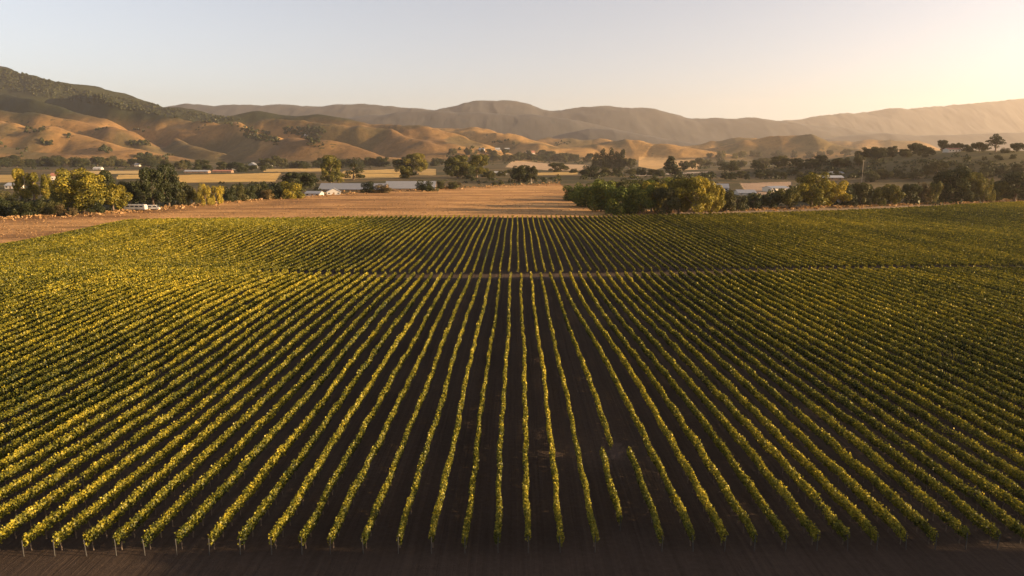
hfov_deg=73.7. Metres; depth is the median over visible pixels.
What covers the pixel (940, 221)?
grapevine row
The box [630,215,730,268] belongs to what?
grapevine row
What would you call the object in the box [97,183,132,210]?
broadleaf tree
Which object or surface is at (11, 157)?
oak tree
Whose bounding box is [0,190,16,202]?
shrub
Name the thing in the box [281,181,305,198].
shrub
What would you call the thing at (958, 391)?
grapevine row
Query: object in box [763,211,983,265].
grapevine row
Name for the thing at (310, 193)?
house
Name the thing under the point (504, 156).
oak tree
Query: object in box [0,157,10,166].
broadleaf tree
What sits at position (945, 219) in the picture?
grapevine row
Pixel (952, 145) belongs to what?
broadleaf tree
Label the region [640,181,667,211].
broadleaf tree
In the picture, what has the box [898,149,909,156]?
oak tree
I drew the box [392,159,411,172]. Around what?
broadleaf tree
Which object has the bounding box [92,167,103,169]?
house
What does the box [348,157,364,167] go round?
shrub
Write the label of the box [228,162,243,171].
broadleaf tree
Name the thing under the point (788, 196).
broadleaf tree
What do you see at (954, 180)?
oak tree
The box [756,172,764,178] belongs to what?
broadleaf tree
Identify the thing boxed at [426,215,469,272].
grapevine row
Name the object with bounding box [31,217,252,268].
grapevine row
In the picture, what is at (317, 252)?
grapevine row
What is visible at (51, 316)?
grapevine row
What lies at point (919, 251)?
grapevine row
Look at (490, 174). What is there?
broadleaf tree
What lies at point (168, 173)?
oak tree
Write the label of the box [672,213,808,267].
grapevine row
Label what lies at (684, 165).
oak tree
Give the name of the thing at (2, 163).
broadleaf tree
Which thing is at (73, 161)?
shrub
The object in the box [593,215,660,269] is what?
grapevine row
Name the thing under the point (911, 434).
grapevine row
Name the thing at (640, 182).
broadleaf tree
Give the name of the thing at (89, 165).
shrub
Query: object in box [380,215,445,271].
grapevine row
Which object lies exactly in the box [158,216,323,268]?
grapevine row
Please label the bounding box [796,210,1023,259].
grapevine row
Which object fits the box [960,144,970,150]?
broadleaf tree
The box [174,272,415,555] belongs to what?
grapevine row
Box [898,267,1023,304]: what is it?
grapevine row
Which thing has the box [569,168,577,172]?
shrub
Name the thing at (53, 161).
shrub
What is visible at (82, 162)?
broadleaf tree
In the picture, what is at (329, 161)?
oak tree
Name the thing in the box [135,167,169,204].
oak tree
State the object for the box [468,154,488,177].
oak tree
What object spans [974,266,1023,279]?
grapevine row
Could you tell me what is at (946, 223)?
grapevine row
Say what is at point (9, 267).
grapevine row
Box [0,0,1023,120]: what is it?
sky
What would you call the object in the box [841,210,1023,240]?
grapevine row
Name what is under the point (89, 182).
oak tree
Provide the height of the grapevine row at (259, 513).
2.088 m
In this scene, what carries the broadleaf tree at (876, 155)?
on the ground at (632, 548)
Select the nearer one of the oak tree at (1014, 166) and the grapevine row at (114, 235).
the grapevine row at (114, 235)
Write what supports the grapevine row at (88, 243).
on the ground at (632, 548)
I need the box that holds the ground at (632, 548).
[0,66,1023,575]
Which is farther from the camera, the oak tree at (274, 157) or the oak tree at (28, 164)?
the oak tree at (274, 157)
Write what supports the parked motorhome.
on the ground at (632, 548)
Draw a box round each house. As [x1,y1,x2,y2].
[4,183,23,188]
[50,173,57,179]
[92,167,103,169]
[304,191,323,195]
[326,187,340,194]
[761,186,789,191]
[942,148,960,152]
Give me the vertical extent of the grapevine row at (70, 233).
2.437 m
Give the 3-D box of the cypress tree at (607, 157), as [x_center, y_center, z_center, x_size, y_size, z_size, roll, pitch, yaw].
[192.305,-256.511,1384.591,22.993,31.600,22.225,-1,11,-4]
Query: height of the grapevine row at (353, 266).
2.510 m
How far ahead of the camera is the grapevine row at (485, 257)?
193.71 m
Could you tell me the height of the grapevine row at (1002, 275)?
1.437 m
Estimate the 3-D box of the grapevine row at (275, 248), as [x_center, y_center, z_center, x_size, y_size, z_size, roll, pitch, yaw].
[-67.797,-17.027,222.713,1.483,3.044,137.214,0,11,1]
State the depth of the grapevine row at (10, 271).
149.95 m
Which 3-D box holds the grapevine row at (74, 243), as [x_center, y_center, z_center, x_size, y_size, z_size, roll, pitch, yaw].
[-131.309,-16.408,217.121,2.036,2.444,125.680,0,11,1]
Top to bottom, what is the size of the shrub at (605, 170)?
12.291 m
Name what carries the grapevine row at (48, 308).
on the ground at (632, 548)
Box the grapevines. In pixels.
[893,201,1023,226]
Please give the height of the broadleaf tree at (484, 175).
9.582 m
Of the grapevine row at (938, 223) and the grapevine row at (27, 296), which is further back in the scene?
the grapevine row at (938, 223)
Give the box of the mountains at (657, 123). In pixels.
[168,100,878,143]
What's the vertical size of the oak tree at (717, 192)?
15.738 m
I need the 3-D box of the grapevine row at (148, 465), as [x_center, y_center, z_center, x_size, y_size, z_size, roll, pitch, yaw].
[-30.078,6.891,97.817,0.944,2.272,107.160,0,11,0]
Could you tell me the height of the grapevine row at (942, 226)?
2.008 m
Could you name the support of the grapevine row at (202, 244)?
on the ground at (632, 548)
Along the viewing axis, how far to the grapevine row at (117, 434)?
67.21 m
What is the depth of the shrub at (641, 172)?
898.60 m
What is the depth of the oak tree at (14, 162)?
1647.63 m
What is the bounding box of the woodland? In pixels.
[0,68,570,158]
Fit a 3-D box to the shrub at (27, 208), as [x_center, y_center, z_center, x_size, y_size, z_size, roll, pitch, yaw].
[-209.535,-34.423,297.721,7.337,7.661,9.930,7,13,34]
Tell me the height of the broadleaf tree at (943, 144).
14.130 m
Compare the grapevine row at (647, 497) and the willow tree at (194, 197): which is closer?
the grapevine row at (647, 497)
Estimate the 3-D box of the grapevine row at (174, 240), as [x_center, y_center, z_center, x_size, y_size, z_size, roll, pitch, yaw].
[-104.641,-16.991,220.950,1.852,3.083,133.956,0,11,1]
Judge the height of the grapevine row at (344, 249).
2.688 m
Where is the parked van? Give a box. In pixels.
[147,205,160,209]
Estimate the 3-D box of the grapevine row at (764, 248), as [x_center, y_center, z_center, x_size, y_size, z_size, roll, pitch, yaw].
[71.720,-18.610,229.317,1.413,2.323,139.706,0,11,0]
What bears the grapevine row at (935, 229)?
on the ground at (632, 548)
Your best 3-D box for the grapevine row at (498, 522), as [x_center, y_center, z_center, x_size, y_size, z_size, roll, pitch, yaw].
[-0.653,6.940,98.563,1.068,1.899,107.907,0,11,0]
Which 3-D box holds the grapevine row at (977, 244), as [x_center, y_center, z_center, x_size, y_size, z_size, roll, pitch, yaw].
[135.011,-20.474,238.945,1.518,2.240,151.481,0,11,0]
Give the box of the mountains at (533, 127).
[347,111,667,140]
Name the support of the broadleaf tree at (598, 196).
on the ground at (632, 548)
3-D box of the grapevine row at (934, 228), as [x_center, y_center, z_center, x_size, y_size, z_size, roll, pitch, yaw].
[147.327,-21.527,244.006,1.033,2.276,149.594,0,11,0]
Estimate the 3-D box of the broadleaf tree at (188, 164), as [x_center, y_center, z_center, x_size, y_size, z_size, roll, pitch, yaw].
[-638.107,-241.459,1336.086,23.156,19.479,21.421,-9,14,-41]
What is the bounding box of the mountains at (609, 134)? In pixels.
[551,129,699,145]
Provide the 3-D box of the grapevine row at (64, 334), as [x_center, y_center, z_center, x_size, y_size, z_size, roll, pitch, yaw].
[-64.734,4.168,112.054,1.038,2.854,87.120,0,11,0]
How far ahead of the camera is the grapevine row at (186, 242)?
201.62 m
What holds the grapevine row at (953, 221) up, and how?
on the ground at (632, 548)
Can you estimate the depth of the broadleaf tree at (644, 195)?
302.11 m
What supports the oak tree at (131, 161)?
on the ground at (632, 548)
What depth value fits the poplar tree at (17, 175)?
391.89 m
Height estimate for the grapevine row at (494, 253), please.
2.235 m
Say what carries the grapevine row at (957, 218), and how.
on the ground at (632, 548)
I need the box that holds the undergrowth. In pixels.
[0,153,1023,211]
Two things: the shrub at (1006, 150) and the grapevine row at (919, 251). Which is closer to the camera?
the grapevine row at (919, 251)
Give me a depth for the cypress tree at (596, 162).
1380.99 m
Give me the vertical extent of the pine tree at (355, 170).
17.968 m
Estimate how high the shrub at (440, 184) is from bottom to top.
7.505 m
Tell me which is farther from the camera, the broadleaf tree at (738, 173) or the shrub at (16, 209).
the broadleaf tree at (738, 173)
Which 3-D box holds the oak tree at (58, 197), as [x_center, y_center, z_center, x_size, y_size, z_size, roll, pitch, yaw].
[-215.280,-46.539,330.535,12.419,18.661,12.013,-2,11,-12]
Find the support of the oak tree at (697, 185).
on the ground at (632, 548)
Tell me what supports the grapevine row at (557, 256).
on the ground at (632, 548)
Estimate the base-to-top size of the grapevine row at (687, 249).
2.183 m
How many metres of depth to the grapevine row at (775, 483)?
62.61 m
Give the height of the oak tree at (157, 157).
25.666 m
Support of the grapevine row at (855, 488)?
on the ground at (632, 548)
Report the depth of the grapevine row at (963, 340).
104.58 m
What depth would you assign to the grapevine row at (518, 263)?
190.51 m
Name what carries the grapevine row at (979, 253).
on the ground at (632, 548)
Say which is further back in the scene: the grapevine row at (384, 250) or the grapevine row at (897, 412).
the grapevine row at (384, 250)
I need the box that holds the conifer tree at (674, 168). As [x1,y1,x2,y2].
[663,156,682,174]
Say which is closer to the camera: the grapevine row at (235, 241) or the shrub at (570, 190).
the grapevine row at (235, 241)
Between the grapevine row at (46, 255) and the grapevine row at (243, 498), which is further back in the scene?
the grapevine row at (46, 255)
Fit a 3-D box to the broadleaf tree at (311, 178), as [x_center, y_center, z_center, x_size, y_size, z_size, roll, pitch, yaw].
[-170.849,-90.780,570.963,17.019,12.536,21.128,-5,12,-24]
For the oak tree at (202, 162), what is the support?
on the ground at (632, 548)
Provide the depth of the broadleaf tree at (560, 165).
1082.66 m
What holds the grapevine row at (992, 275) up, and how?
on the ground at (632, 548)
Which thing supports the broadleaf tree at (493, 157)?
on the ground at (632, 548)
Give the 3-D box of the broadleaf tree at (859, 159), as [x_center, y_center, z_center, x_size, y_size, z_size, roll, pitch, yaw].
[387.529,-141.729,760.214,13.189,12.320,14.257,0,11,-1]
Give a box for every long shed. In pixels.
[184,170,210,172]
[212,170,233,172]
[318,183,387,190]
[386,181,436,189]
[716,184,728,190]
[733,190,756,194]
[816,175,843,180]
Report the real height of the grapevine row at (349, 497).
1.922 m
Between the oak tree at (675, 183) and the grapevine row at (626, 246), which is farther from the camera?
the oak tree at (675, 183)
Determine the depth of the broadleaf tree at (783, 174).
742.47 m
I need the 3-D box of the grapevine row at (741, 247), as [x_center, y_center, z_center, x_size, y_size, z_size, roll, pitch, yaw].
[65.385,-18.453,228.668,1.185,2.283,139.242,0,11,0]
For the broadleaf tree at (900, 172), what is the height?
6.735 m
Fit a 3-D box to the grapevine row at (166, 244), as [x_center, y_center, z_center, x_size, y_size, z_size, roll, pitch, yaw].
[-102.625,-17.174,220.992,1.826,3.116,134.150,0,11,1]
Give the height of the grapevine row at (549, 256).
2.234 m
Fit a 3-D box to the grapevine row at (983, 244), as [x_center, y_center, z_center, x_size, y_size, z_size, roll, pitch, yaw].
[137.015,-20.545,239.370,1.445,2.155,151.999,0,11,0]
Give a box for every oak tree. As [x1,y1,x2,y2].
[5,155,20,165]
[9,159,23,166]
[24,159,36,167]
[51,155,66,164]
[51,167,107,212]
[52,173,78,209]
[97,170,115,186]
[102,158,114,166]
[127,158,136,165]
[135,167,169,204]
[137,157,157,166]
[150,155,161,160]
[156,163,179,205]
[160,159,171,167]
[194,160,209,168]
[271,155,278,165]
[275,157,287,167]
[311,160,318,167]
[320,155,341,182]
[363,157,374,166]
[403,153,428,173]
[443,155,469,177]
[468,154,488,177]
[501,154,508,159]
[517,152,526,158]
[535,149,545,155]
[540,151,554,160]
[568,153,578,161]
[582,153,593,163]
[646,178,665,186]
[664,177,673,186]
[666,179,692,213]
[667,176,687,198]
[673,176,714,213]
[678,161,690,170]
[689,160,695,168]
[701,181,725,212]
[728,173,737,179]
[738,151,746,157]
[750,160,760,168]
[769,155,786,166]
[780,158,791,166]
[790,170,798,174]
[794,172,831,207]
[804,158,821,166]
[804,162,811,168]
[874,147,885,156]
[875,169,886,178]
[887,152,896,157]
[888,146,897,153]
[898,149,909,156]
[900,151,912,156]
[908,172,923,179]
[932,166,974,201]
[959,172,985,199]
[998,172,1023,200]
[1010,163,1022,170]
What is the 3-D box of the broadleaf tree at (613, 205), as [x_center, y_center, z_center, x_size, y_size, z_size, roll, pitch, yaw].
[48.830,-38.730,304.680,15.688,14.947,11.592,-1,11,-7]
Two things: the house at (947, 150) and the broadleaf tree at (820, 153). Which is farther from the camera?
the broadleaf tree at (820, 153)
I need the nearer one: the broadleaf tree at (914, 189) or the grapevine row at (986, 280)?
the grapevine row at (986, 280)
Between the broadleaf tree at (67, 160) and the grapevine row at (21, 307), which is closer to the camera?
the grapevine row at (21, 307)
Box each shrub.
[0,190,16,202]
[0,197,12,215]
[4,201,25,215]
[19,200,43,215]
[34,200,58,214]
[37,156,50,165]
[47,156,60,165]
[49,187,59,201]
[54,204,66,215]
[67,207,77,215]
[68,156,80,166]
[75,157,90,166]
[89,201,104,212]
[117,159,129,166]
[192,163,203,169]
[224,187,238,201]
[231,184,248,200]
[236,167,245,171]
[244,185,257,199]
[248,184,262,198]
[260,182,271,191]
[260,189,274,198]
[266,184,285,198]
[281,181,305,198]
[284,161,297,167]
[298,162,311,168]
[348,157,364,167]
[359,181,374,192]
[371,184,392,192]
[415,180,438,191]
[430,158,439,165]
[437,180,444,188]
[445,181,458,188]
[514,153,520,160]
[534,154,544,160]
[562,185,578,200]
[568,183,595,206]
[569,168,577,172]
[579,165,604,176]
[599,167,612,174]
[611,167,622,174]
[624,168,636,174]
[636,167,649,174]
[647,169,659,174]
[655,170,666,175]
[700,159,713,165]
[713,157,724,165]
[714,150,725,157]
[718,162,729,169]
[725,160,740,170]
[736,195,749,210]
[746,196,764,208]
[758,163,767,168]
[762,169,773,175]
[770,150,779,156]
[790,150,796,157]
[796,172,803,177]
[803,151,814,158]
[841,192,857,206]
[844,157,851,165]
[865,171,879,181]
[899,172,909,178]
[919,164,935,174]
[965,147,976,151]
[982,168,994,176]
[994,164,1009,174]
[1000,147,1014,152]
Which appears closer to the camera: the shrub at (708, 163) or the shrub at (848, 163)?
the shrub at (848, 163)
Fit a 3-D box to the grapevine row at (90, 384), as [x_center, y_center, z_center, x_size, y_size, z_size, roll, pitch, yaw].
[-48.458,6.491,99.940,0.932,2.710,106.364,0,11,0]
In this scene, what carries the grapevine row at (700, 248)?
on the ground at (632, 548)
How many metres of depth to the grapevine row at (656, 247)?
197.43 m
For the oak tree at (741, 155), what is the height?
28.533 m
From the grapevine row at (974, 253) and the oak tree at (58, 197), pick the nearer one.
the grapevine row at (974, 253)
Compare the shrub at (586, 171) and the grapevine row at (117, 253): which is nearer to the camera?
the grapevine row at (117, 253)
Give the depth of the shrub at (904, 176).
637.18 m
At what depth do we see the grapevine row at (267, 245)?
202.81 m
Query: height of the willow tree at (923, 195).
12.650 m
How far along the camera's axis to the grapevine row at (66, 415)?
80.23 m
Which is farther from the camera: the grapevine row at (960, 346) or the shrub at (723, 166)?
the shrub at (723, 166)
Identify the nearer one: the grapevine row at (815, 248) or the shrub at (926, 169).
the grapevine row at (815, 248)
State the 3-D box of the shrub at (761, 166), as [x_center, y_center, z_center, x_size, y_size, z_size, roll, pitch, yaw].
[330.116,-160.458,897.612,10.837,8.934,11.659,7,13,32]
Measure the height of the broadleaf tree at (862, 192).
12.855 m
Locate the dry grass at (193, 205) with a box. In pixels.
[0,179,1021,237]
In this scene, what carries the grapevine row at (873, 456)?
on the ground at (632, 548)
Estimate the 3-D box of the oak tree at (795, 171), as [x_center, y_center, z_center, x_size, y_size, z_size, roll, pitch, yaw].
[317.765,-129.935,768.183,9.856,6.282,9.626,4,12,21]
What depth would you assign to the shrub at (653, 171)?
897.34 m
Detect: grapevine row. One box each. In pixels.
[0,217,179,253]
[0,217,190,256]
[0,217,197,257]
[0,217,215,261]
[0,217,220,262]
[0,217,225,264]
[0,217,232,266]
[0,218,140,245]
[0,218,148,247]
[0,218,155,248]
[0,218,161,249]
[0,218,166,251]
[0,218,171,253]
[0,218,201,258]
[0,219,129,243]
[0,219,133,244]
[0,265,16,271]
[0,265,33,274]
[0,265,41,277]
[0,265,51,280]
[0,265,78,287]
[0,265,113,300]
[0,266,69,284]
[0,266,86,290]
[0,266,95,294]
[0,266,104,296]
[0,266,122,303]
[0,266,141,311]
[0,266,157,323]
[0,266,167,324]
[0,266,176,330]
[0,266,185,335]
[0,267,60,281]
[0,267,131,308]
[0,267,148,316]
[0,267,202,346]
[0,267,210,353]
[0,268,194,341]
[0,268,219,359]
[0,268,228,365]
[0,268,236,374]
[0,268,245,380]
[0,269,253,387]
[0,269,261,395]
[0,269,288,420]
[0,270,269,403]
[0,270,279,411]
[0,271,297,433]
[0,271,312,458]
[0,271,321,469]
[0,271,331,485]
[0,272,303,445]
[0,272,341,504]
[0,272,349,527]
[0,272,359,543]
[1,217,208,259]
[1,218,182,255]
[1,266,25,272]
[7,217,237,266]
[16,217,243,266]
[20,217,248,266]
[21,272,368,556]
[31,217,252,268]
[41,217,257,266]
[52,217,263,267]
[52,273,376,556]
[56,217,268,267]
[67,217,273,268]
[71,217,279,269]
[82,271,386,555]
[87,217,284,266]
[95,217,289,267]
[104,217,294,267]
[113,272,396,555]
[114,217,299,267]
[119,217,303,268]
[132,217,309,268]
[136,217,314,269]
[141,272,405,555]
[149,216,319,268]
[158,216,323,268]
[167,216,329,268]
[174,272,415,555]
[177,216,333,267]
[186,216,338,268]
[195,216,344,268]
[203,216,348,269]
[208,273,424,554]
[211,215,353,270]
[217,216,358,270]
[229,215,362,269]
[236,272,432,554]
[237,215,367,270]
[245,215,373,271]
[254,216,377,271]
[263,215,382,270]
[268,272,442,554]
[272,216,387,271]
[281,215,391,271]
[290,215,397,271]
[298,272,452,554]
[299,215,401,271]
[308,215,406,271]
[317,215,411,271]
[326,215,416,271]
[327,272,461,553]
[335,215,420,272]
[344,215,425,272]
[354,215,430,272]
[361,273,472,553]
[363,215,435,271]
[372,215,440,272]
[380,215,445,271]
[389,215,449,272]
[396,272,481,553]
[399,215,454,271]
[408,215,459,271]
[417,215,464,272]
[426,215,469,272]
[428,272,491,553]
[435,216,474,272]
[444,215,478,272]
[453,215,483,272]
[461,273,500,552]
[463,215,488,272]
[472,215,493,272]
[481,215,498,272]
[490,216,503,271]
[493,271,511,552]
[499,215,508,272]
[507,215,512,271]
[516,215,519,272]
[519,272,531,552]
[521,215,527,271]
[527,216,537,271]
[530,272,564,552]
[531,216,545,271]
[536,215,553,271]
[539,272,599,549]
[541,216,563,271]
[545,215,572,271]
[549,272,612,449]
[550,215,581,271]
[555,215,590,270]
[559,270,694,551]
[560,215,599,271]
[565,215,607,270]
[569,215,616,270]
[569,272,728,551]
[574,215,625,270]
[578,271,757,550]
[579,215,635,270]
[584,215,643,270]
[587,271,789,550]
[589,215,652,269]
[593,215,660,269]
[596,271,819,550]
[598,215,668,269]
[599,446,622,530]
[602,215,678,270]
[606,271,849,550]
[607,214,687,269]
[612,215,696,269]
[615,271,879,549]
[617,214,704,269]
[622,215,713,269]
[624,271,907,549]
[626,214,721,268]
[626,446,663,551]
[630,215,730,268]
[632,271,938,549]
[635,214,739,269]
[640,214,748,268]
[641,271,969,549]
[645,214,756,268]
[649,214,764,268]
[650,270,1001,549]
[653,214,773,268]
[658,214,782,268]
[660,271,1023,543]
[663,213,791,267]
[668,213,799,268]
[669,271,1023,519]
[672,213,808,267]
[677,213,816,267]
[678,270,1023,501]
[681,213,824,267]
[686,213,833,268]
[686,270,1023,482]
[690,213,842,267]
[695,213,850,267]
[695,269,1023,467]
[699,213,858,266]
[704,213,867,267]
[704,269,1023,450]
[708,213,875,266]
[713,213,883,266]
[713,269,1023,441]
[717,212,892,266]
[722,212,900,266]
[723,269,1023,429]
[726,212,909,266]
[730,212,918,265]
[731,269,1023,418]
[734,212,925,265]
[738,212,933,266]
[740,269,1023,407]
[744,212,942,265]
[747,212,950,265]
[748,269,1023,397]
[751,212,959,266]
[755,212,967,265]
[757,268,1023,390]
[759,212,975,265]
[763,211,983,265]
[766,269,1023,382]
[768,212,991,265]
[772,211,999,265]
[775,268,1023,373]
[777,212,1008,265]
[780,211,1016,265]
[783,211,1023,265]
[784,268,1023,366]
[787,211,1023,262]
[791,211,1023,260]
[793,268,1023,360]
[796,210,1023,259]
[799,210,1023,257]
[801,267,1023,354]
[804,211,1022,255]
[807,210,1023,255]
[810,267,1023,349]
[813,211,1023,252]
[814,210,1023,251]
[818,267,1023,343]
[819,210,1023,249]
[822,210,1023,247]
[827,210,1023,245]
[827,268,1023,339]
[830,210,1023,244]
[835,210,1023,243]
[836,267,1023,333]
[837,209,1023,242]
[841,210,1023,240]
[845,209,1023,239]
[845,266,1023,328]
[848,209,1023,238]
[852,208,1023,237]
[854,267,1023,323]
[858,209,1021,235]
[859,209,1023,235]
[862,266,1023,319]
[865,209,1023,234]
[868,208,1023,233]
[870,208,1022,232]
[871,267,1023,315]
[873,208,1023,232]
[877,208,1023,230]
[880,266,1023,310]
[881,208,1022,229]
[883,208,1023,229]
[887,208,1023,228]
[889,266,1023,307]
[891,208,1023,227]
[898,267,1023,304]
[906,266,1023,300]
[914,266,1023,297]
[922,265,1023,294]
[931,265,1023,291]
[940,266,1023,288]
[949,266,1023,286]
[957,265,1023,284]
[965,266,1023,281]
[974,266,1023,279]
[991,265,1023,274]
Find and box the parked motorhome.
[124,204,147,210]
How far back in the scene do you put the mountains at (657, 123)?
6934.05 m
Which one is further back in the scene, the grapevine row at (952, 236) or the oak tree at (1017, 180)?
the oak tree at (1017, 180)
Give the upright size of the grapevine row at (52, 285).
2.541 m
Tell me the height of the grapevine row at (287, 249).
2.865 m
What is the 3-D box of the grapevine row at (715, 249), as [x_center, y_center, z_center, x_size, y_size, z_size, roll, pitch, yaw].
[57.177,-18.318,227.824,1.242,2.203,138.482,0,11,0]
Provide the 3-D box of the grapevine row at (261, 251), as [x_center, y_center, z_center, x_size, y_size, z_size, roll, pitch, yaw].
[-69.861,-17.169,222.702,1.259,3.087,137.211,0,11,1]
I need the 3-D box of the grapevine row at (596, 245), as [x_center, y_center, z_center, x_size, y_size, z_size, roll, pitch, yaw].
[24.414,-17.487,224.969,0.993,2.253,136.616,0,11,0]
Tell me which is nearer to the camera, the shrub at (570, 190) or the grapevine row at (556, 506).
the grapevine row at (556, 506)
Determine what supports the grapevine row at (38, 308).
on the ground at (632, 548)
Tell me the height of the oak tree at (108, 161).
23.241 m
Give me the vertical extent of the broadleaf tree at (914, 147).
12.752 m
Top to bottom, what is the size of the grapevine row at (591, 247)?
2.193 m
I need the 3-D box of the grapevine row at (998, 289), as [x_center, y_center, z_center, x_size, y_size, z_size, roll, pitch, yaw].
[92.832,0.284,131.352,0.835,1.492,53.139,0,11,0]
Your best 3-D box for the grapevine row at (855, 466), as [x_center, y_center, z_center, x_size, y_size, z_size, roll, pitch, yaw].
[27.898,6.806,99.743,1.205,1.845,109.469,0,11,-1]
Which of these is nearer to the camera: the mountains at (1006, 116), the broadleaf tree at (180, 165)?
the broadleaf tree at (180, 165)
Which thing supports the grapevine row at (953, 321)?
on the ground at (632, 548)
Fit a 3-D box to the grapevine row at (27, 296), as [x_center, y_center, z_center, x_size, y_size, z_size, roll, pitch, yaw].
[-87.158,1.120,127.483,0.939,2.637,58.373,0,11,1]
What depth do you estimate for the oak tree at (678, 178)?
361.81 m
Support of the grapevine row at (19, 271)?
on the ground at (632, 548)
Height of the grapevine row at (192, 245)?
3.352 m
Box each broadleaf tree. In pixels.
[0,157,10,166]
[0,159,6,165]
[61,158,71,164]
[75,158,89,166]
[89,156,104,164]
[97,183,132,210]
[117,181,142,202]
[135,155,149,162]
[170,181,193,204]
[173,161,187,168]
[180,160,191,168]
[201,165,210,169]
[216,162,227,169]
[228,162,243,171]
[249,165,257,170]
[257,158,275,167]
[280,172,302,185]
[295,161,307,165]
[300,172,318,186]
[334,158,347,167]
[334,173,344,182]
[374,156,389,166]
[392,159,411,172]
[399,166,416,178]
[449,148,456,154]
[460,166,475,178]
[480,171,493,178]
[485,172,495,178]
[488,154,501,161]
[508,154,516,161]
[510,165,529,181]
[527,154,535,159]
[542,154,549,160]
[548,163,569,171]
[552,154,559,160]
[556,153,569,161]
[588,179,619,210]
[604,184,637,215]
[615,181,638,202]
[624,158,636,168]
[625,183,657,213]
[626,179,642,184]
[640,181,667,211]
[653,187,681,215]
[695,158,705,165]
[719,190,736,211]
[720,173,728,178]
[736,171,746,177]
[738,161,746,167]
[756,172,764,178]
[757,158,771,164]
[761,194,780,207]
[775,188,802,208]
[779,172,787,177]
[790,158,803,165]
[797,163,804,168]
[813,155,827,163]
[816,151,825,155]
[819,180,852,205]
[832,158,848,166]
[840,149,852,155]
[852,182,871,205]
[853,155,865,165]
[860,146,877,156]
[871,153,882,158]
[879,171,893,178]
[882,184,905,204]
[894,170,902,175]
[900,184,922,203]
[907,143,920,150]
[910,144,926,153]
[917,147,935,156]
[937,140,947,150]
[946,143,955,147]
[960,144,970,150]
[971,142,989,151]
[988,181,1009,200]
[1010,143,1023,151]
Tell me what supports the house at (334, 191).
on the ground at (632, 548)
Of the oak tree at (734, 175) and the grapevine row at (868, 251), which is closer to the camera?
the grapevine row at (868, 251)
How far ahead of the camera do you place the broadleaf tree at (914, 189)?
360.44 m
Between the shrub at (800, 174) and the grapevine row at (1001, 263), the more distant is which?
the shrub at (800, 174)
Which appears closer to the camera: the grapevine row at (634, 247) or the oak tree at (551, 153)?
the grapevine row at (634, 247)
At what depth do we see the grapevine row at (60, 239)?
225.11 m
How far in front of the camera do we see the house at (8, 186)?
532.04 m
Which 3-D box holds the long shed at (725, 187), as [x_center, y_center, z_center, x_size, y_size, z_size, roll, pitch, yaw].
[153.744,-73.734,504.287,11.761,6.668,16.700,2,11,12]
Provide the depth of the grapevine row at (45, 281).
137.26 m
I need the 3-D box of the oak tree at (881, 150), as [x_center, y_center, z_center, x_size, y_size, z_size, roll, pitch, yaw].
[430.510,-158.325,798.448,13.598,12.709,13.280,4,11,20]
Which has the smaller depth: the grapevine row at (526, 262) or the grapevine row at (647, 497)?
the grapevine row at (647, 497)
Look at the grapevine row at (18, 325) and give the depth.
118.11 m
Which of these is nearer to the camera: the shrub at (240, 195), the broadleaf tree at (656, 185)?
the broadleaf tree at (656, 185)
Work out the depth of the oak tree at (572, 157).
2585.81 m
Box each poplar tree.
[11,167,28,199]
[24,172,40,200]
[39,174,51,199]
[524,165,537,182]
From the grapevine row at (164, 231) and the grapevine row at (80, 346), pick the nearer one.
the grapevine row at (80, 346)
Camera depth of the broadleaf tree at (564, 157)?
2437.01 m
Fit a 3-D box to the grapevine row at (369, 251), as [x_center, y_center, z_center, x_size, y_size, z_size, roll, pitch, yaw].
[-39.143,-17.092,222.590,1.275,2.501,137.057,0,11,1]
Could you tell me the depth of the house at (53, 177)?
720.62 m
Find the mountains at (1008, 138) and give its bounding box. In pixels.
[824,132,1023,150]
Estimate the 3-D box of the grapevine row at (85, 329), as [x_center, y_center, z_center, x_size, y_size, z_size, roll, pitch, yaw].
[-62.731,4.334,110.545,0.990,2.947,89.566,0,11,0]
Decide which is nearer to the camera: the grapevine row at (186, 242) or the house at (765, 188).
the grapevine row at (186, 242)
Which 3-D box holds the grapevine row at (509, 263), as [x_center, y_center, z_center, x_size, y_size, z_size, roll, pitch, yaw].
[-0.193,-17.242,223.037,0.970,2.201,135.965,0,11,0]
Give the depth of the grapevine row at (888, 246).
205.01 m
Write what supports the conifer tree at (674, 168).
on the ground at (632, 548)
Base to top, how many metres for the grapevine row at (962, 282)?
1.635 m
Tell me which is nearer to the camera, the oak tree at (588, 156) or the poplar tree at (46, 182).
the poplar tree at (46, 182)
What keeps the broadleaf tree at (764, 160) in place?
on the ground at (632, 548)
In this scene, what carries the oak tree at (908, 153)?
on the ground at (632, 548)
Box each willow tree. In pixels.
[186,189,200,204]
[197,183,214,205]
[210,185,223,203]
[868,186,886,205]
[916,182,932,203]
[926,181,943,201]
[979,177,995,202]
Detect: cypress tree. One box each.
[591,152,600,166]
[599,148,606,167]
[602,154,610,167]
[608,148,615,168]
[613,151,620,168]
[618,149,625,168]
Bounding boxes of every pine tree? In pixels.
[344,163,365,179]
[983,134,1005,151]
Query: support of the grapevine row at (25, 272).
on the ground at (632, 548)
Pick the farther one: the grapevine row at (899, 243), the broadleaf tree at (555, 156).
the broadleaf tree at (555, 156)
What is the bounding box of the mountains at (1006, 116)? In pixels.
[783,99,1023,135]
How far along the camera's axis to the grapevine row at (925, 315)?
112.57 m
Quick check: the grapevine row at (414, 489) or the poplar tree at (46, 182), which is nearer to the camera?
the grapevine row at (414, 489)
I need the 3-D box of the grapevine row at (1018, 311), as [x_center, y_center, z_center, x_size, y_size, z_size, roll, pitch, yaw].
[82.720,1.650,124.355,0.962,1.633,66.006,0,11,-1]
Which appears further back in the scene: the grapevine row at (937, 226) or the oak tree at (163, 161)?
the oak tree at (163, 161)

